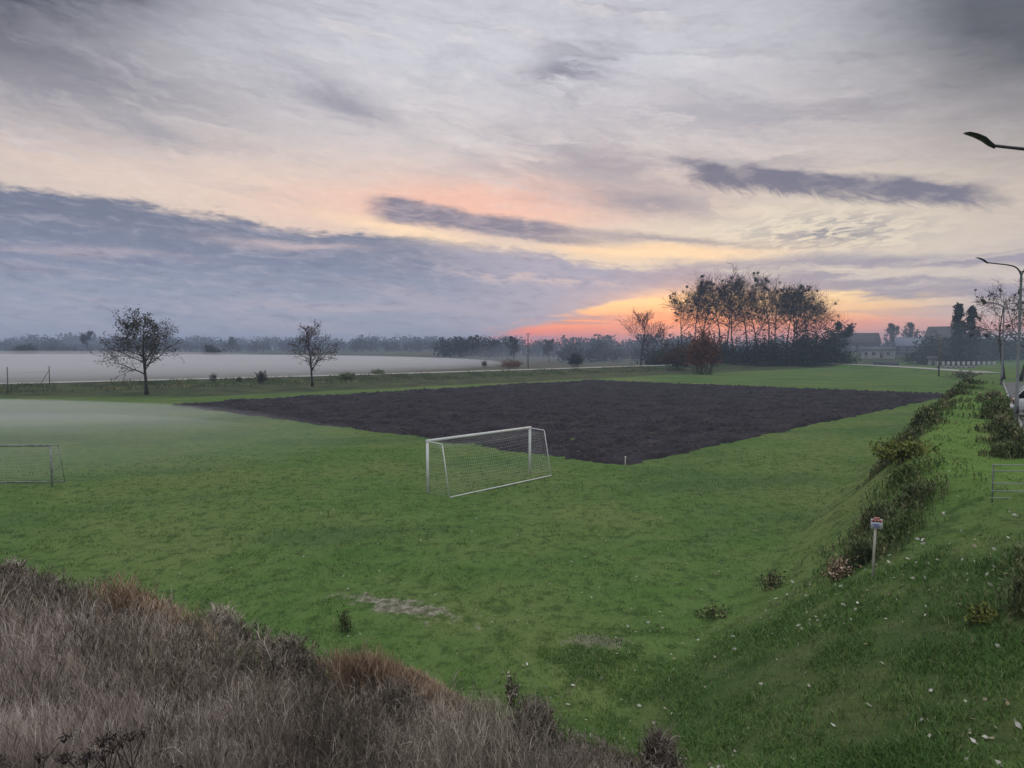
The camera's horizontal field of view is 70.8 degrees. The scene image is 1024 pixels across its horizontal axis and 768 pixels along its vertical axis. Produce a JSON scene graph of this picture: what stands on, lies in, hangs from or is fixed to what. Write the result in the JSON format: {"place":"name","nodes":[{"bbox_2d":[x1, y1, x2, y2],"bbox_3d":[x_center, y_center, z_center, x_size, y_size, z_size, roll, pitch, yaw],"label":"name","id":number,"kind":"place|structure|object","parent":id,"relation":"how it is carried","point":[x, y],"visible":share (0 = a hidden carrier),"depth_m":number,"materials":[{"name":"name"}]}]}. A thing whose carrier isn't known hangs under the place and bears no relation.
{"place":"outdoors","nodes":[
{"label":"outdoors","id":0,"kind":"place"},
{"bbox_2d":[0,551,667,767],"bbox_3d":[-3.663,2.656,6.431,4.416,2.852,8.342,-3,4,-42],"label":"dry grass","id":1,"kind":"structure","parent":0,"point":[34,735],"depth_m":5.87,"materials":[{"name":"plant"}]},
{"bbox_2d":[0,363,1000,383],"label":"gravel path","id":2,"kind":"structure","parent":0,"point":[459,371],"depth_m":157.35,"materials":[{"name":"gravel"}]},
{"bbox_2d":[0,348,1023,767],"bbox_3d":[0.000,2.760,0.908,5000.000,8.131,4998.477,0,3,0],"label":"ground","id":3,"kind":"structure","parent":0,"point":[110,432],"depth_m":25.22,"materials":[{"name":"plant"}]},
{"bbox_2d":[9,342,40,356],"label":"meadow bush","id":4,"kind":"object","parent":3,"relation":"on","point":[25,350],"visible":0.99,"depth_m":439.00,"materials":[{"name":"green plant"}]},
{"bbox_2d":[0,555,58,595],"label":"weed bush","id":5,"kind":"object","parent":3,"relation":"on","point":[24,565],"visible":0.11,"depth_m":17.77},
{"bbox_2d":[0,444,64,486],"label":"football goal","id":6,"kind":"object","parent":3,"relation":"on","point":[50,458],"visible":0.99,"depth_m":34.92,"materials":[{"name":"paint"}]},
{"bbox_2d":[0,730,74,767],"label":"dried flower","id":7,"kind":"object","parent":3,"relation":"on","point":[38,759],"visible":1,"depth_m":4.04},
{"bbox_2d":[54,749,112,767],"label":"dried flower","id":8,"kind":"object","parent":3,"relation":"on","point":[82,760],"visible":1,"depth_m":4.03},
{"bbox_2d":[79,330,97,355],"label":"round tree","id":9,"kind":"object","parent":3,"relation":"on","point":[85,337],"visible":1,"depth_m":479.67,"materials":[{"name":"green plant"}]},
{"bbox_2d":[73,735,129,767],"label":"dried flower","id":10,"kind":"object","parent":3,"relation":"on","point":[101,746],"visible":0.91,"depth_m":4.19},
{"bbox_2d":[99,723,151,767],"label":"dried flower","id":11,"kind":"object","parent":3,"relation":"on","point":[127,738],"visible":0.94,"depth_m":4.23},
{"bbox_2d":[90,305,184,394],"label":"leafy tree","id":12,"kind":"object","parent":3,"relation":"on","point":[147,337],"visible":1,"depth_m":98.21,"materials":[{"name":"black plant"}]},
{"bbox_2d":[82,569,220,652],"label":"rusty weeds","id":13,"kind":"object","parent":3,"relation":"on","point":[126,592],"visible":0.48,"depth_m":12.91,"materials":[{"name":"plant"}]},
{"bbox_2d":[172,615,216,652],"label":"weed bush","id":14,"kind":"object","parent":3,"relation":"on","point":[192,631],"visible":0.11,"depth_m":12.84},
{"bbox_2d":[202,345,225,359],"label":"meadow bush","id":15,"kind":"object","parent":3,"relation":"on","point":[209,353],"visible":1,"depth_m":357.90,"materials":[{"name":"green plant"}]},
{"bbox_2d":[225,337,237,353],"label":"round tree","id":16,"kind":"object","parent":3,"relation":"on","point":[232,340],"visible":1,"depth_m":619.37,"materials":[{"name":"green plant"}]},
{"bbox_2d":[184,595,297,652],"bbox_3d":[-5.984,5.114,14.633,3.260,1.569,2.848,0,3,0],"label":"weed bush","id":17,"kind":"object","parent":3,"relation":"on","point":[221,614],"visible":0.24,"depth_m":14.68,"materials":[{"name":"plant"}]},
{"bbox_2d":[254,370,267,383],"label":"meadow bush","id":18,"kind":"object","parent":3,"relation":"on","point":[260,375],"visible":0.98,"depth_m":127.81,"materials":[{"name":"green plant"}]},
{"bbox_2d":[206,624,336,684],"bbox_3d":[-3.944,4.625,12.045,2.723,1.499,2.474,3,4,40],"label":"weed bush","id":19,"kind":"object","parent":3,"relation":"on","point":[282,650],"visible":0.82,"depth_m":11.83,"materials":[{"name":"plant"}]},
{"bbox_2d":[288,319,339,386],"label":"sparse tree","id":20,"kind":"object","parent":3,"relation":"on","point":[309,337],"visible":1,"depth_m":118.81,"materials":[{"name":"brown plant"}]},
{"bbox_2d":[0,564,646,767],"bbox_3d":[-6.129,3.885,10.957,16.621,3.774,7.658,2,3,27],"label":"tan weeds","id":21,"kind":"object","parent":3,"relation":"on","point":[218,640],"visible":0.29,"depth_m":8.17,"materials":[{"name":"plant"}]},
{"bbox_2d":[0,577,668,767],"bbox_3d":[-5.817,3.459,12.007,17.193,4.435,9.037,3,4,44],"label":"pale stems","id":22,"kind":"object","parent":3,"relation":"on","point":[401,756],"visible":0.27,"depth_m":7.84,"materials":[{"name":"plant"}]},
{"bbox_2d":[333,604,355,631],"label":"dry weed","id":23,"kind":"object","parent":3,"relation":"on","point":[344,623],"visible":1,"depth_m":16.93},
{"bbox_2d":[0,365,711,394],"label":"bank weeds","id":24,"kind":"object","parent":3,"relation":"on","point":[439,376],"visible":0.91,"depth_m":132.26,"materials":[{"name":"plant"}]},
{"bbox_2d":[313,636,467,721],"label":"rusty stems","id":25,"kind":"object","parent":3,"relation":"on","point":[389,668],"visible":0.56,"depth_m":10.29,"materials":[{"name":"plant"}]},
{"bbox_2d":[310,668,482,754],"bbox_3d":[-1.301,4.213,9.168,2.287,1.405,2.487,0,3,0],"label":"weed bush","id":26,"kind":"object","parent":3,"relation":"on","point":[395,693],"visible":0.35,"depth_m":8.93,"materials":[{"name":"plant"}]},
{"bbox_2d":[406,688,538,761],"bbox_3d":[-0.511,4.605,9.649,1.794,1.219,1.978,0,3,0],"label":"weed bush","id":27,"kind":"object","parent":3,"relation":"on","point":[473,703],"visible":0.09,"depth_m":9.37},
{"bbox_2d":[425,426,551,497],"bbox_3d":[-0.928,3.768,35.178,1.544,2.706,7.364,3,4,42],"label":"football goal","id":28,"kind":"object","parent":3,"relation":"on","point":[462,436],"visible":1,"depth_m":34.58,"materials":[{"name":"white paint"}]},
{"bbox_2d":[496,358,522,368],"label":"rusty bush","id":29,"kind":"object","parent":3,"relation":"on","point":[512,364],"visible":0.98,"depth_m":214.07,"materials":[{"name":"orange plant"}]},
{"bbox_2d":[500,670,519,708],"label":"dry weed","id":30,"kind":"object","parent":3,"relation":"on","point":[509,689],"visible":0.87,"depth_m":13.49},
{"bbox_2d":[0,331,1021,361],"bbox_3d":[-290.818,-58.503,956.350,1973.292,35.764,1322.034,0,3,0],"label":"forest","id":31,"kind":"object","parent":3,"relation":"on","point":[588,350],"visible":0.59,"depth_m":804.47,"materials":[{"name":"plant"}]},
{"bbox_2d":[504,336,519,359],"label":"round tree","id":32,"kind":"object","parent":3,"relation":"on","point":[513,346],"visible":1,"depth_m":283.78,"materials":[{"name":"green plant"}]},
{"bbox_2d":[498,686,580,749],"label":"weed bush","id":33,"kind":"object","parent":3,"relation":"on","point":[542,728],"visible":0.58,"depth_m":10.67,"materials":[{"name":"plant"}]},
{"bbox_2d":[542,338,553,361],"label":"round tree","id":34,"kind":"object","parent":3,"relation":"on","point":[549,346],"visible":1,"depth_m":299.58,"materials":[{"name":"green plant"}]},
{"bbox_2d":[125,437,1021,767],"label":"fallen leaves","id":35,"kind":"object","parent":3,"relation":"on","point":[801,627],"visible":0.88,"depth_m":13.69,"materials":[{"name":"beige plant"}]},
{"bbox_2d":[566,352,585,366],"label":"meadow bush","id":36,"kind":"object","parent":3,"relation":"on","point":[576,360],"visible":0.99,"depth_m":231.31,"materials":[{"name":"green plant"}]},
{"bbox_2d":[615,306,675,364],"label":"bare tree","id":37,"kind":"object","parent":3,"relation":"on","point":[644,340],"visible":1,"depth_m":232.46,"materials":[{"name":"brown plant"}]},
{"bbox_2d":[612,717,690,767],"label":"weed bush","id":38,"kind":"object","parent":3,"relation":"on","point":[659,750],"visible":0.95,"depth_m":9.98,"materials":[{"name":"plant"}]},
{"bbox_2d":[647,323,673,363],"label":"bare tree","id":39,"kind":"object","parent":3,"relation":"on","point":[660,332],"visible":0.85,"depth_m":240.33,"materials":[{"name":"brown plant"}]},
{"bbox_2d":[655,342,693,370],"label":"rusty bush","id":40,"kind":"object","parent":3,"relation":"on","point":[675,360],"visible":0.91,"depth_m":194.15,"materials":[{"name":"brown plant"}]},
{"bbox_2d":[657,287,708,345],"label":"tall tree","id":41,"kind":"object","parent":3,"relation":"on","point":[676,304],"visible":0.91,"depth_m":252.14,"materials":[{"name":"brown plant"}]},
{"bbox_2d":[667,281,731,336],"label":"tall tree","id":42,"kind":"object","parent":3,"relation":"on","point":[693,302],"visible":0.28,"depth_m":258.14,"materials":[{"name":"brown plant"}]},
{"bbox_2d":[666,280,743,337],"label":"tall tree","id":43,"kind":"object","parent":3,"relation":"on","point":[699,296],"visible":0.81,"depth_m":245.18,"materials":[{"name":"green plant"}]},
{"bbox_2d":[682,326,728,374],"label":"rusty bush","id":44,"kind":"object","parent":3,"relation":"on","point":[703,354],"visible":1,"depth_m":170.26,"materials":[{"name":"orange plant"}]},
{"bbox_2d":[684,602,731,620],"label":"dry weed","id":45,"kind":"object","parent":3,"relation":"on","point":[713,612],"visible":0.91,"depth_m":17.89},
{"bbox_2d":[689,271,731,345],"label":"tall tree","id":46,"kind":"object","parent":3,"relation":"on","point":[703,281],"visible":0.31,"depth_m":256.29,"materials":[{"name":"green plant"}]},
{"bbox_2d":[683,262,763,350],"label":"tall tree","id":47,"kind":"object","parent":3,"relation":"on","point":[735,285],"visible":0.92,"depth_m":243.38,"materials":[{"name":"green plant"}]},
{"bbox_2d":[713,278,762,359],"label":"tall tree","id":48,"kind":"object","parent":3,"relation":"on","point":[735,311],"visible":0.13,"depth_m":266.55,"materials":[{"name":"green plant"}]},
{"bbox_2d":[721,276,766,353],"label":"tall tree","id":49,"kind":"object","parent":3,"relation":"on","point":[741,292],"visible":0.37,"depth_m":254.23,"materials":[{"name":"green plant"}]},
{"bbox_2d":[631,308,862,365],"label":"undergrowth","id":50,"kind":"object","parent":3,"relation":"on","point":[814,354],"visible":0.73,"depth_m":241.47,"materials":[{"name":"green plant"}]},
{"bbox_2d":[736,268,783,362],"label":"tall tree","id":51,"kind":"object","parent":3,"relation":"on","point":[761,289],"visible":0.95,"depth_m":244.38,"materials":[{"name":"green plant"}]},
{"bbox_2d":[723,288,797,342],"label":"tall tree","id":52,"kind":"object","parent":3,"relation":"on","point":[753,314],"visible":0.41,"depth_m":260.07,"materials":[{"name":"green plant"}]},
{"bbox_2d":[753,567,788,591],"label":"dry weed","id":53,"kind":"object","parent":3,"relation":"on","point":[774,577],"visible":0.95,"depth_m":18.86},
{"bbox_2d":[747,274,817,346],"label":"tall tree","id":54,"kind":"object","parent":3,"relation":"on","point":[782,290],"visible":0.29,"depth_m":263.80,"materials":[{"name":"green plant"}]},
{"bbox_2d":[761,280,817,360],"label":"tall tree","id":55,"kind":"object","parent":3,"relation":"on","point":[785,294],"visible":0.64,"depth_m":253.98,"materials":[{"name":"green plant"}]},
{"bbox_2d":[755,283,831,349],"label":"tall tree","id":56,"kind":"object","parent":3,"relation":"on","point":[794,302],"visible":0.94,"depth_m":248.91,"materials":[{"name":"green plant"}]},
{"bbox_2d":[771,283,822,348],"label":"tall tree","id":57,"kind":"object","parent":3,"relation":"on","point":[796,304],"visible":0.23,"depth_m":263.13,"materials":[{"name":"green plant"}]},
{"bbox_2d":[789,281,828,332],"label":"tall tree","id":58,"kind":"object","parent":3,"relation":"on","point":[809,304],"visible":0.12,"depth_m":263.91,"materials":[{"name":"green plant"}]},
{"bbox_2d":[792,289,848,339],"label":"tall tree","id":59,"kind":"object","parent":3,"relation":"on","point":[824,307],"visible":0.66,"depth_m":254.80,"materials":[{"name":"green plant"}]},
{"bbox_2d":[823,320,856,351],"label":"round tree","id":60,"kind":"object","parent":3,"relation":"on","point":[849,330],"visible":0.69,"depth_m":259.50,"materials":[{"name":"green plant"}]},
{"bbox_2d":[820,554,861,581],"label":"dry weed","id":61,"kind":"object","parent":3,"relation":"on","point":[835,571],"visible":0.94,"depth_m":16.38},
{"bbox_2d":[792,530,929,594],"bbox_3d":[8.222,4.185,16.700,2.499,1.846,2.383,-2,3,-28],"label":"berm bush","id":62,"kind":"object","parent":3,"relation":"on","point":[862,551],"visible":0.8,"depth_m":16.66,"materials":[{"name":"plant"}]},
{"bbox_2d":[845,333,881,352],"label":"gabled house","id":63,"kind":"structure","parent":3,"relation":"on","point":[859,340],"depth_m":331.17,"materials":[{"name":"grey paint"}]},
{"bbox_2d":[795,483,938,565],"bbox_3d":[9.155,3.920,18.921,3.422,2.701,2.926,2,4,33],"label":"berm bush","id":64,"kind":"object","parent":3,"relation":"on","point":[872,512],"visible":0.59,"depth_m":18.74,"materials":[{"name":"plant"}]},
{"bbox_2d":[871,517,882,578],"bbox_3d":[7.465,3.493,14.782,0.215,1.538,0.077,1,3,21],"label":"marker sign","id":65,"kind":"object","parent":3,"relation":"on","point":[876,523],"visible":0.91,"depth_m":14.76,"materials":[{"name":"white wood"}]},
{"bbox_2d":[812,494,944,577],"bbox_3d":[9.240,3.852,17.726,3.011,2.200,2.747,-2,4,-36],"label":"berm bush","id":66,"kind":"object","parent":3,"relation":"on","point":[890,528],"visible":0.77,"depth_m":17.19,"materials":[{"name":"plant"}]},
{"bbox_2d":[860,347,896,358],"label":"white building","id":67,"kind":"structure","parent":3,"relation":"on","point":[878,353],"depth_m":287.00,"materials":[{"name":"paint"}]},
{"bbox_2d":[873,362,898,365],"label":"wall","id":68,"kind":"structure","parent":3,"relation":"on","point":[886,363],"depth_m":251.79,"materials":[{"name":"grey paint"}]},
{"bbox_2d":[856,438,921,489],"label":"berm bush","id":69,"kind":"object","parent":3,"relation":"on","point":[882,464],"visible":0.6,"depth_m":28.46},
{"bbox_2d":[883,323,900,343],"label":"round tree","id":70,"kind":"object","parent":3,"relation":"on","point":[891,328],"visible":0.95,"depth_m":329.00,"materials":[{"name":"green plant"}]},
{"bbox_2d":[865,421,938,480],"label":"berm bush","id":71,"kind":"object","parent":3,"relation":"on","point":[915,433],"visible":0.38,"depth_m":30.23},
{"bbox_2d":[869,435,946,465],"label":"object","id":72,"kind":"object","parent":3,"relation":"on","point":[903,451],"visible":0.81,"depth_m":23.38,"materials":[{"name":"plant"}]},
{"bbox_2d":[901,322,918,336],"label":"round tree","id":73,"kind":"object","parent":3,"relation":"on","point":[910,332],"visible":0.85,"depth_m":337.84,"materials":[{"name":"green plant"}]},
{"bbox_2d":[893,336,935,354],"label":"blue roof house","id":74,"kind":"structure","parent":3,"relation":"on","point":[904,345],"depth_m":297.55,"materials":[{"name":"grey paint"}]},
{"bbox_2d":[900,351,931,364],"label":"roadside bush","id":75,"kind":"object","parent":3,"relation":"on","point":[913,357],"visible":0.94,"depth_m":261.27,"materials":[{"name":"green plant"}]},
{"bbox_2d":[862,451,972,505],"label":"berm bush","id":76,"kind":"object","parent":3,"relation":"on","point":[907,472],"visible":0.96,"depth_m":21.05,"materials":[{"name":"plant"}]},
{"bbox_2d":[889,407,957,439],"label":"berm bush","id":77,"kind":"object","parent":3,"relation":"on","point":[923,418],"visible":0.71,"depth_m":32.81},
{"bbox_2d":[861,463,986,520],"bbox_3d":[10.513,3.087,18.740,3.084,1.997,2.846,2,4,37],"label":"berm bush","id":78,"kind":"object","parent":3,"relation":"on","point":[914,491],"visible":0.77,"depth_m":18.79,"materials":[{"name":"plant"}]},
{"bbox_2d":[897,402,953,435],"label":"berm bush","id":79,"kind":"object","parent":3,"relation":"on","point":[929,409],"visible":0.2,"depth_m":36.98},
{"bbox_2d":[926,356,937,364],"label":"garden shed","id":80,"kind":"structure","parent":3,"relation":"on","point":[931,360],"depth_m":251.01,"materials":[{"name":"paint"}]},
{"bbox_2d":[902,398,973,431],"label":"berm bush","id":81,"kind":"object","parent":3,"relation":"on","point":[949,402],"visible":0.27,"depth_m":40.62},
{"bbox_2d":[924,326,962,340],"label":"pitched house","id":82,"kind":"structure","parent":3,"relation":"on","point":[944,331],"depth_m":316.74,"materials":[{"name":"grey paint"}]},
{"bbox_2d":[936,302,972,363],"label":"conifer tree","id":83,"kind":"object","parent":3,"relation":"on","point":[957,338],"visible":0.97,"depth_m":236.64,"materials":[{"name":"green plant"}]},
{"bbox_2d":[941,397,971,404],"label":"berm bush","id":84,"kind":"object","parent":3,"relation":"on","point":[960,399],"visible":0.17,"depth_m":45.60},
{"bbox_2d":[935,387,983,402],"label":"berm bush","id":85,"kind":"object","parent":3,"relation":"on","point":[952,392],"visible":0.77,"depth_m":51.71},
{"bbox_2d":[942,370,985,378],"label":"roadside bush","id":86,"kind":"object","parent":3,"relation":"on","point":[961,373],"visible":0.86,"depth_m":147.82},
{"bbox_2d":[907,328,1023,363],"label":"tall hedge","id":87,"kind":"object","parent":3,"relation":"on","point":[989,349],"visible":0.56,"depth_m":256.61,"materials":[{"name":"green plant"}]},
{"bbox_2d":[936,361,995,367],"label":"picket fence","id":88,"kind":"object","parent":3,"relation":"on","point":[957,365],"visible":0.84,"depth_m":221.91,"materials":[{"name":"paint"}]},
{"bbox_2d":[939,377,993,400],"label":"berm bush","id":89,"kind":"object","parent":3,"relation":"on","point":[969,380],"visible":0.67,"depth_m":65.35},
{"bbox_2d":[953,305,986,363],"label":"conifer tree","id":90,"kind":"object","parent":3,"relation":"on","point":[970,319],"visible":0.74,"depth_m":242.62,"materials":[{"name":"green plant"}]},
{"bbox_2d":[953,382,986,390],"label":"berm bush","id":91,"kind":"object","parent":3,"relation":"on","point":[963,385],"visible":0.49,"depth_m":57.40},
{"bbox_2d":[962,598,1004,628],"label":"yellow weeds","id":92,"kind":"object","parent":3,"relation":"on","point":[985,611],"visible":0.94,"depth_m":10.98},
{"bbox_2d":[958,395,1013,411],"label":"roadside bush","id":93,"kind":"object","parent":3,"relation":"on","point":[1000,400],"visible":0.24,"depth_m":39.06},
{"bbox_2d":[959,390,1014,402],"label":"roadside bush","id":94,"kind":"object","parent":3,"relation":"on","point":[992,394],"visible":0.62,"depth_m":44.73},
{"bbox_2d":[956,556,1023,638],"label":"roadside bush","id":95,"kind":"object","parent":3,"relation":"on","point":[1017,594],"visible":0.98,"depth_m":10.94,"materials":[{"name":"plant"}]},
{"bbox_2d":[957,400,1022,420],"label":"roadside bush","id":96,"kind":"object","parent":3,"relation":"on","point":[1000,408],"visible":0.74,"depth_m":33.95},
{"bbox_2d":[959,279,1023,378],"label":"old tree","id":97,"kind":"object","parent":3,"relation":"on","point":[1000,290],"visible":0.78,"depth_m":129.79,"materials":[{"name":"brown plant"}]},
{"bbox_2d":[963,132,1023,150],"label":"street lamp","id":98,"kind":"object","parent":3,"relation":"on","point":[984,140],"visible":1,"depth_m":12.48,"materials":[{"name":"metal"}]},
{"bbox_2d":[967,412,1023,433],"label":"roadside bush","id":99,"kind":"object","parent":3,"relation":"on","point":[1001,418],"visible":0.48,"depth_m":28.95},
{"bbox_2d":[975,421,1023,444],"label":"roadside bush","id":100,"kind":"object","parent":3,"relation":"on","point":[1009,432],"visible":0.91,"depth_m":25.46,"materials":[{"name":"plant"}]},
{"bbox_2d":[975,279,1023,380],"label":"old tree","id":101,"kind":"object","parent":3,"relation":"on","point":[1021,376],"visible":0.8,"depth_m":119.75,"materials":[{"name":"brown plant"}]},
{"bbox_2d":[976,257,1023,422],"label":"street lamp","id":102,"kind":"object","parent":3,"relation":"on","point":[1016,405],"visible":0.96,"depth_m":31.91,"materials":[{"name":"metal"}]},
{"bbox_2d":[978,440,1023,460],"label":"roadside bush","id":103,"kind":"object","parent":3,"relation":"on","point":[1007,449],"visible":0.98,"depth_m":22.07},
{"bbox_2d":[982,300,1023,384],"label":"street lamp","id":104,"kind":"object","parent":3,"relation":"on","point":[1001,378],"visible":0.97,"depth_m":61.86,"materials":[{"name":"metal"}]},
{"bbox_2d":[987,541,1023,578],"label":"roadside bush","id":105,"kind":"object","parent":3,"relation":"on","point":[1018,549],"visible":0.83,"depth_m":12.29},
{"bbox_2d":[991,464,1023,502],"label":"bar railing","id":106,"kind":"object","parent":3,"relation":"on","point":[993,471],"visible":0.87,"depth_m":16.42,"materials":[{"name":"metal"}]},
{"bbox_2d":[0,0,1023,347],"label":"sky","id":107,"kind":"structure","parent":0,"point":[533,170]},
{"bbox_2d":[172,379,943,464],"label":"ploughed field","id":108,"kind":"structure","parent":0,"point":[591,415],"depth_m":71.71,"materials":[{"name":"soil"}]},
{"bbox_2d":[1004,382,1023,424],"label":"pavement","id":109,"kind":"structure","parent":0,"point":[1010,386],"depth_m":56.83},
{"bbox_2d":[1010,386,1023,411],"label":"parked car","id":110,"kind":"object","parent":109,"relation":"on","point":[1021,399],"visible":0.65,"depth_m":34.49,"materials":[{"name":"paint"}]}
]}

